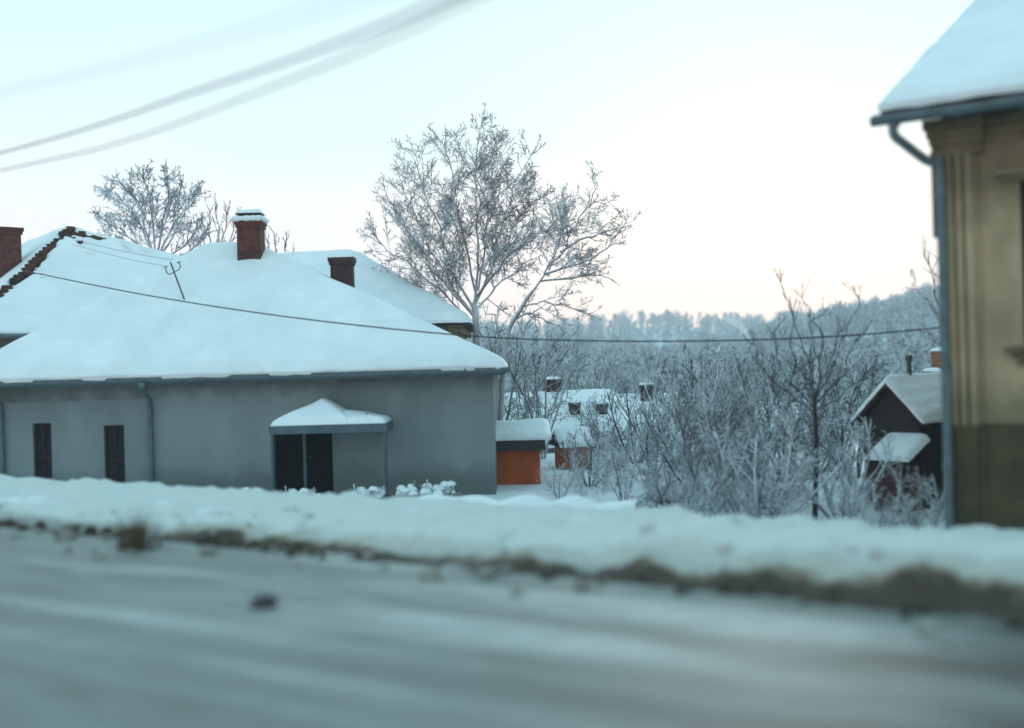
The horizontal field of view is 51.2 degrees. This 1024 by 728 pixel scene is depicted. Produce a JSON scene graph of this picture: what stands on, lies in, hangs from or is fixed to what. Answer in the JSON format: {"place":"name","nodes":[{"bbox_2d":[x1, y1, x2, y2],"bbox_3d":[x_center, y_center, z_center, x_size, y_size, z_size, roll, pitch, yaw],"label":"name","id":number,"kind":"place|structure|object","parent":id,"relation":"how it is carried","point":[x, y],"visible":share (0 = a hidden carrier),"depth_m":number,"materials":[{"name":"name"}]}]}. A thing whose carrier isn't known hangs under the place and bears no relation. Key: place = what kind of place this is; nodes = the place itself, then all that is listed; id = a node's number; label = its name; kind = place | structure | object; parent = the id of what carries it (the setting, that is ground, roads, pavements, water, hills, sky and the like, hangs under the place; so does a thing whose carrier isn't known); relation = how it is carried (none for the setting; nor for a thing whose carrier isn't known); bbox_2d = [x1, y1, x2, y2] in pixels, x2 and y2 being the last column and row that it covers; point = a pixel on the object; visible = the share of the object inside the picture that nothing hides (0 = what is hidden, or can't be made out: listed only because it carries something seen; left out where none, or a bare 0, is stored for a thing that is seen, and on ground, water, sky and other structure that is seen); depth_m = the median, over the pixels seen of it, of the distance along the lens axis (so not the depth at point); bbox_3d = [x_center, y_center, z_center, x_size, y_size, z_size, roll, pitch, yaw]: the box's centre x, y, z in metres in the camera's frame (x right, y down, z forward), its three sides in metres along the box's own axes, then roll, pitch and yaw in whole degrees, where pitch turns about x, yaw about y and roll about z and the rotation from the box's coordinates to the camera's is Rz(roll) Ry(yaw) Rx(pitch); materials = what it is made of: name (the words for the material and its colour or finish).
{"place":"outdoors","nodes":[
{"label":"outdoors","id":0,"kind":"place"},
{"bbox_2d":[0,0,352,91],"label":"overhead wire","id":1,"kind":"object","parent":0,"point":[319,9],"visible":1,"depth_m":3.89,"materials":[{"name":"grey metal"}]},
{"bbox_2d":[0,314,944,529],"bbox_3d":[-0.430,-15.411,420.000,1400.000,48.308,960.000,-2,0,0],"label":"ground","id":2,"kind":"structure","parent":0,"point":[503,492],"depth_m":25.61,"materials":[{"name":"white snow"}]},
{"bbox_2d":[0,226,180,348],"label":"yellow house","id":3,"kind":"structure","parent":2,"relation":"on","point":[30,302],"depth_m":33.84,"materials":[{"name":"paint"}]},
{"bbox_2d":[87,158,223,254],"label":"frosted tree","id":4,"kind":"object","parent":2,"relation":"on","point":[135,218],"visible":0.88,"depth_m":45.74,"materials":[{"name":"grey plant"}]},
{"bbox_2d":[199,193,241,243],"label":"thin tree","id":5,"kind":"object","parent":2,"relation":"on","point":[216,205],"visible":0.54,"depth_m":47.42,"materials":[{"name":"grey plant"}]},
{"bbox_2d":[0,0,449,153],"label":"overhead wire","id":6,"kind":"object","parent":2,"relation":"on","point":[393,21],"visible":1,"depth_m":6.21,"materials":[{"name":"grey metal"}]},
{"bbox_2d":[0,0,471,170],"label":"overhead wire","id":7,"kind":"object","parent":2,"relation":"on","point":[371,45],"visible":1,"depth_m":6.20,"materials":[{"name":"grey metal"}]},
{"bbox_2d":[0,209,509,498],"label":"grey house","id":8,"kind":"structure","parent":2,"relation":"on","point":[117,386],"depth_m":25.42,"materials":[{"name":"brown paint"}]},
{"bbox_2d":[34,423,52,479],"bbox_3d":[-11.166,2.138,25.545,0.439,1.456,0.070,-2,0,0],"label":"window","id":9,"kind":"structure","parent":8,"relation":"in","point":[42,431],"depth_m":25.54,"materials":[{"name":"black glass"}]},
{"bbox_2d":[105,425,124,482],"bbox_3d":[-9.454,2.185,25.545,0.485,1.456,0.070,-2,0,0],"label":"window","id":10,"kind":"structure","parent":8,"relation":"in","point":[114,434],"depth_m":25.54,"materials":[{"name":"black glass"}]},
{"bbox_2d":[73,244,164,266],"bbox_3d":[-11.529,-3.190,31.126,0.099,1.499,8.562,-2,0,-37],"label":"stay wire","id":11,"kind":"object","parent":8,"relation":"attached to","point":[121,257],"visible":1,"depth_m":30.68,"materials":[{"name":"grey metal"}]},
{"bbox_2d":[77,240,170,259],"bbox_3d":[-11.374,-3.341,31.126,0.100,1.448,8.560,-2,0,-37],"label":"stay wire","id":12,"kind":"object","parent":8,"relation":"attached to","point":[128,252],"visible":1,"depth_m":30.74,"materials":[{"name":"grey metal"}]},
{"bbox_2d":[164,261,184,299],"bbox_3d":[-8.747,-2.156,27.700,0.528,1.014,0.043,-2,0,0],"label":"tv antenna","id":13,"kind":"object","parent":8,"relation":"on","point":[175,276],"visible":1,"depth_m":27.69,"materials":[{"name":"black metal"}]},
{"bbox_2d":[276,433,333,493],"bbox_3d":[-4.964,2.393,25.654,1.370,1.694,0.152,-2,0,0],"label":"door","id":14,"kind":"structure","parent":8,"relation":"in","point":[303,460],"depth_m":25.64,"materials":[{"name":"black wood"}]},
{"bbox_2d":[265,227,294,252],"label":"thin tree","id":15,"kind":"object","parent":2,"relation":"on","point":[275,243],"visible":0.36,"depth_m":47.56,"materials":[{"name":"grey plant"}]},
{"bbox_2d":[282,486,316,493],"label":"snowy bush","id":16,"kind":"object","parent":2,"relation":"on","point":[305,490],"visible":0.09,"depth_m":23.49,"materials":[{"name":"white snow"}]},
{"bbox_2d":[349,484,387,498],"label":"snowy bush","id":17,"kind":"object","parent":2,"relation":"on","point":[374,491],"visible":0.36,"depth_m":23.39,"materials":[{"name":"white snow"}]},
{"bbox_2d":[276,249,472,464],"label":"cream house","id":18,"kind":"structure","parent":2,"relation":"on","point":[414,299],"depth_m":34.00,"materials":[{"name":"white paint"}]},
{"bbox_2d":[391,481,432,497],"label":"snowy bush","id":19,"kind":"object","parent":2,"relation":"on","point":[409,490],"visible":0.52,"depth_m":23.30,"materials":[{"name":"white snow"}]},
{"bbox_2d":[419,480,461,496],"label":"snowy bush","id":20,"kind":"object","parent":2,"relation":"on","point":[443,488],"visible":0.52,"depth_m":23.30,"materials":[{"name":"white snow"}]},
{"bbox_2d":[356,102,575,345],"bbox_3d":[-1.547,-2.421,34.509,7.128,11.617,5.500,-2,0,0],"label":"walnut tree","id":21,"kind":"object","parent":2,"relation":"on","point":[450,266],"visible":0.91,"depth_m":34.31,"materials":[{"name":"grey plant"}]},
{"bbox_2d":[0,474,1023,620],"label":"snow bank","id":22,"kind":"structure","parent":2,"relation":"on","point":[968,570],"depth_m":8.83,"materials":[{"name":"white snow"}]},
{"bbox_2d":[101,503,182,554],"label":"weed clump","id":23,"kind":"object","parent":22,"relation":"in","point":[137,542],"visible":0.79,"depth_m":9.73,"materials":[{"name":"brown plant"}]},
{"bbox_2d":[0,501,884,556],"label":"snow lumps","id":24,"kind":"object","parent":22,"relation":"on","point":[724,547],"visible":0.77,"depth_m":9.18,"materials":[{"name":"white snow"}]},
{"bbox_2d":[0,515,1021,629],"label":"dead grass","id":25,"kind":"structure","parent":22,"relation":"on","point":[505,562],"depth_m":8.12,"materials":[{"name":"brown plant"}]},
{"bbox_2d":[496,418,550,484],"bbox_3d":[0.175,3.139,28.997,1.750,3.316,3.055,-2,0,0],"label":"orange hut","id":26,"kind":"object","parent":2,"relation":"on","point":[520,444],"visible":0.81,"depth_m":27.80,"materials":[{"name":"paint"}]},
{"bbox_2d":[472,300,587,419],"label":"frosted shrub","id":27,"kind":"object","parent":2,"relation":"on","point":[487,326],"visible":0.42,"depth_m":38.58,"materials":[{"name":"grey plant"}]},
{"bbox_2d":[419,494,641,509],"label":"snow","id":28,"kind":"structure","parent":2,"relation":"on","point":[571,500],"depth_m":15.59,"materials":[{"name":"white snow"}]},
{"bbox_2d":[506,367,555,391],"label":"frosted shrub","id":29,"kind":"object","parent":2,"relation":"on","point":[517,377],"visible":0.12,"depth_m":58.05,"materials":[{"name":"grey plant"}]},
{"bbox_2d":[505,396,567,423],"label":"frosted shrub","id":30,"kind":"object","parent":2,"relation":"on","point":[540,409],"visible":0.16,"depth_m":43.12,"materials":[{"name":"grey plant"}]},
{"bbox_2d":[491,318,591,458],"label":"frosted shrub","id":31,"kind":"object","parent":2,"relation":"on","point":[529,404],"visible":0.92,"depth_m":37.83,"materials":[{"name":"grey plant"}]},
{"bbox_2d":[536,455,584,498],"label":"frosted shrub","id":32,"kind":"object","parent":2,"relation":"on","point":[559,483],"visible":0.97,"depth_m":24.41,"materials":[{"name":"grey plant"}]},
{"bbox_2d":[498,160,640,419],"bbox_3d":[2.174,-1.404,32.112,4.237,9.204,3.808,-2,0,39],"label":"leaning tree","id":33,"kind":"object","parent":2,"relation":"on","point":[563,218],"visible":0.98,"depth_m":31.91,"materials":[{"name":"grey plant"}]},
{"bbox_2d":[503,377,637,452],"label":"valley house","id":34,"kind":"structure","parent":2,"relation":"on","point":[582,395],"depth_m":45.81,"materials":[{"name":"paint"}]},
{"bbox_2d":[547,426,594,469],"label":"orange shed","id":35,"kind":"structure","parent":2,"relation":"on","point":[558,433],"depth_m":32.62,"materials":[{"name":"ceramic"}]},
{"bbox_2d":[530,362,612,389],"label":"frosted shrub","id":36,"kind":"object","parent":2,"relation":"on","point":[605,378],"visible":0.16,"depth_m":59.84,"materials":[{"name":"grey plant"}]},
{"bbox_2d":[548,346,627,392],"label":"frosted shrub","id":37,"kind":"object","parent":2,"relation":"on","point":[572,380],"visible":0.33,"depth_m":62.27,"materials":[{"name":"grey plant"}]},
{"bbox_2d":[550,419,635,486],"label":"frosted shrub","id":38,"kind":"object","parent":2,"relation":"on","point":[591,451],"visible":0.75,"depth_m":26.93,"materials":[{"name":"grey plant"}]},
{"bbox_2d":[570,392,636,449],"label":"frosted shrub","id":39,"kind":"object","parent":2,"relation":"on","point":[596,408],"visible":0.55,"depth_m":44.04,"materials":[{"name":"grey plant"}]},
{"bbox_2d":[588,425,648,500],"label":"frosted shrub","id":40,"kind":"object","parent":2,"relation":"on","point":[617,481],"visible":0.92,"depth_m":23.42,"materials":[{"name":"grey plant"}]},
{"bbox_2d":[575,373,684,462],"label":"frosted shrub","id":41,"kind":"object","parent":2,"relation":"on","point":[617,427],"visible":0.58,"depth_m":33.60,"materials":[{"name":"grey plant"}]},
{"bbox_2d":[625,361,664,392],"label":"frosted shrub","id":42,"kind":"object","parent":2,"relation":"on","point":[642,376],"visible":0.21,"depth_m":59.80,"materials":[{"name":"grey plant"}]},
{"bbox_2d":[618,382,683,447],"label":"valley house","id":43,"kind":"structure","parent":2,"relation":"on","point":[638,398],"depth_m":51.02,"materials":[{"name":"paint"}]},
{"bbox_2d":[608,383,698,470],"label":"frosted shrub","id":44,"kind":"object","parent":2,"relation":"on","point":[634,431],"visible":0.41,"depth_m":30.18,"materials":[{"name":"grey plant"}]},
{"bbox_2d":[629,432,738,512],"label":"frosted shrub","id":45,"kind":"object","parent":2,"relation":"on","point":[665,490],"visible":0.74,"depth_m":19.39,"materials":[{"name":"grey plant"}]},
{"bbox_2d":[628,346,744,485],"bbox_3d":[4.200,1.348,25.747,2.853,3.545,3.411,-2,0,8],"label":"frosted shrub","id":46,"kind":"object","parent":2,"relation":"on","point":[658,411],"visible":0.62,"depth_m":25.84,"materials":[{"name":"grey plant"}]},
{"bbox_2d":[643,355,740,469],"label":"frosted shrub","id":47,"kind":"object","parent":2,"relation":"on","point":[692,385],"visible":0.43,"depth_m":30.82,"materials":[{"name":"grey plant"}]},
{"bbox_2d":[467,284,924,351],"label":"woods","id":48,"kind":"object","parent":2,"relation":"on","point":[596,326],"visible":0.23,"depth_m":613.60,"materials":[{"name":"grey plant"}]},
{"bbox_2d":[632,384,768,496],"bbox_3d":[4.281,1.757,23.665,2.914,2.704,2.902,-2,0,23],"label":"frosted shrub","id":49,"kind":"object","parent":2,"relation":"on","point":[646,413],"visible":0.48,"depth_m":23.30,"materials":[{"name":"grey plant"}]},
{"bbox_2d":[466,281,939,403],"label":"woods","id":50,"kind":"object","parent":2,"relation":"on","point":[627,357],"visible":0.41,"depth_m":201.25,"materials":[{"name":"grey plant"}]},
{"bbox_2d":[664,351,762,452],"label":"frosted shrub","id":51,"kind":"object","parent":2,"relation":"on","point":[699,372],"visible":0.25,"depth_m":39.98,"materials":[{"name":"grey plant"}]},
{"bbox_2d":[563,421,866,520],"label":"undergrowth","id":52,"kind":"object","parent":2,"relation":"on","point":[710,499],"visible":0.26,"depth_m":21.12,"materials":[{"name":"grey plant"}]},
{"bbox_2d":[523,369,915,443],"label":"thicket","id":53,"kind":"object","parent":2,"relation":"on","point":[865,389],"visible":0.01,"depth_m":64.17,"materials":[{"name":"grey plant"}]},
{"bbox_2d":[670,370,775,513],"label":"frosted shrub","id":54,"kind":"object","parent":2,"relation":"on","point":[708,439],"visible":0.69,"depth_m":21.39,"materials":[{"name":"grey plant"}]},
{"bbox_2d":[675,369,802,486],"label":"frosted shrub","id":55,"kind":"object","parent":2,"relation":"on","point":[742,396],"visible":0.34,"depth_m":25.54,"materials":[{"name":"grey plant"}]},
{"bbox_2d":[678,343,826,464],"bbox_3d":[6.424,1.212,29.024,3.601,3.800,2.876,-2,0,-21],"label":"frosted shrub","id":56,"kind":"object","parent":2,"relation":"on","point":[772,383],"visible":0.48,"depth_m":29.28,"materials":[{"name":"grey plant"}]},
{"bbox_2d":[705,348,816,447],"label":"frosted shrub","id":57,"kind":"object","parent":2,"relation":"on","point":[756,378],"visible":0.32,"depth_m":41.31,"materials":[{"name":"grey plant"}]},
{"bbox_2d":[695,389,834,508],"bbox_3d":[5.307,1.792,22.159,2.787,2.586,2.776,-2,0,21],"label":"frosted shrub","id":58,"kind":"object","parent":2,"relation":"on","point":[776,446],"visible":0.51,"depth_m":21.74,"materials":[{"name":"grey plant"}]},
{"bbox_2d":[725,399,846,442],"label":"valley house","id":59,"kind":"structure","parent":2,"relation":"on","point":[782,414],"depth_m":58.79,"materials":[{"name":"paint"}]},
{"bbox_2d":[697,396,879,518],"bbox_3d":[4.760,1.829,18.472,3.036,2.538,2.760,-2,0,19],"label":"frosted shrub","id":60,"kind":"object","parent":2,"relation":"on","point":[765,468],"visible":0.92,"depth_m":18.35,"materials":[{"name":"grey plant"}]},
{"bbox_2d":[731,359,861,493],"bbox_3d":[6.549,1.443,24.035,3.070,3.191,2.568,-2,0,-32],"label":"frosted shrub","id":61,"kind":"object","parent":2,"relation":"on","point":[829,423],"visible":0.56,"depth_m":24.04,"materials":[{"name":"grey plant"}]},
{"bbox_2d":[743,266,881,518],"bbox_3d":[5.707,0.536,20.020,2.145,4.926,3.220,-2,0,23],"label":"fruit tree","id":62,"kind":"object","parent":2,"relation":"on","point":[814,397],"visible":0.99,"depth_m":19.98,"materials":[{"name":"brown plant"}]},
{"bbox_2d":[780,342,849,451],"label":"frosted shrub","id":63,"kind":"object","parent":2,"relation":"on","point":[824,365],"visible":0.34,"depth_m":36.01,"materials":[{"name":"grey plant"}]},
{"bbox_2d":[752,352,891,474],"bbox_3d":[8.053,1.296,28.034,3.274,3.454,2.614,-2,0,-26],"label":"frosted shrub","id":64,"kind":"object","parent":2,"relation":"on","point":[835,385],"visible":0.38,"depth_m":28.20,"materials":[{"name":"grey plant"}]},
{"bbox_2d":[747,400,908,518],"bbox_3d":[5.710,1.854,20.300,2.628,2.417,2.892,-2,0,-37],"label":"frosted shrub","id":65,"kind":"object","parent":2,"relation":"on","point":[825,489],"visible":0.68,"depth_m":19.92,"materials":[{"name":"grey plant"}]},
{"bbox_2d":[784,353,901,477],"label":"frosted shrub","id":66,"kind":"object","parent":2,"relation":"on","point":[832,433],"visible":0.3,"depth_m":27.09,"materials":[{"name":"grey plant"}]},
{"bbox_2d":[786,347,906,466],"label":"frosted shrub","id":67,"kind":"object","parent":2,"relation":"on","point":[845,383],"visible":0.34,"depth_m":29.90,"materials":[{"name":"grey plant"}]},
{"bbox_2d":[834,457,943,527],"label":"frosted shrub","id":68,"kind":"object","parent":2,"relation":"on","point":[898,522],"visible":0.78,"depth_m":16.46,"materials":[{"name":"grey plant"}]},
{"bbox_2d":[851,355,943,512],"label":"dark shed","id":69,"kind":"structure","parent":2,"relation":"on","point":[904,410],"depth_m":21.32,"materials":[{"name":"dark weathered wood boards"},{"name":"snow"}]},
{"bbox_2d":[856,467,944,527],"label":"frosted shrub","id":70,"kind":"object","parent":2,"relation":"on","point":[936,518],"visible":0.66,"depth_m":16.64,"materials":[{"name":"grey plant"}]},
{"bbox_2d":[862,347,940,429],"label":"valley house","id":71,"kind":"structure","parent":2,"relation":"on","point":[935,354],"depth_m":32.32,"materials":[{"name":"paint"}]},
{"bbox_2d":[904,234,944,517],"bbox_3d":[7.733,0.292,19.787,1.270,5.307,0.915,-2,0,-33],"label":"fruit tree","id":72,"kind":"object","parent":2,"relation":"on","point":[926,298],"visible":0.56,"depth_m":19.98,"materials":[{"name":"grey plant"}]},
{"bbox_2d":[869,0,1023,529],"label":"ochre house","id":73,"kind":"structure","parent":2,"relation":"on","point":[962,78],"depth_m":11.78,"materials":[{"name":"paint"}]},
{"bbox_2d":[24,270,938,341],"bbox_3d":[-2.644,-1.648,24.397,26.356,2.788,2.665,-2,0,24],"label":"service cable","id":74,"kind":"object","parent":73,"relation":"attached to","point":[498,337],"visible":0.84,"depth_m":22.25,"materials":[{"name":"black plastic"}]},
{"bbox_2d":[995,168,1023,365],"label":"window","id":75,"kind":"structure","parent":73,"relation":"in","point":[1015,174],"depth_m":11.58,"materials":[{"name":"brown glass"}]},
{"bbox_2d":[0,0,973,335],"label":"sky","id":76,"kind":"structure","parent":0,"point":[740,134],"materials":[{"name":"white"}]},
{"bbox_2d":[0,516,1023,727],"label":"road","id":77,"kind":"structure","parent":0,"point":[183,635],"depth_m":5.93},
{"bbox_2d":[250,594,278,608],"bbox_3d":[-1.679,1.615,7.250,0.200,0.126,0.170,-2,0,0],"label":"dirt clod","id":78,"kind":"object","parent":77,"relation":"on","point":[261,601],"visible":0.8,"depth_m":7.20,"materials":[{"name":"brown soil"}]},
{"bbox_2d":[8,523,951,644],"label":"slush lumps","id":79,"kind":"object","parent":77,"relation":"on","point":[431,572],"visible":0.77,"depth_m":8.03,"materials":[{"name":"white snow"}]},
{"bbox_2d":[0,519,1023,626],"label":"mud lumps","id":80,"kind":"object","parent":77,"relation":"on","point":[1015,620],"visible":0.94,"depth_m":8.03,"materials":[{"name":"brown soil"}]}
]}

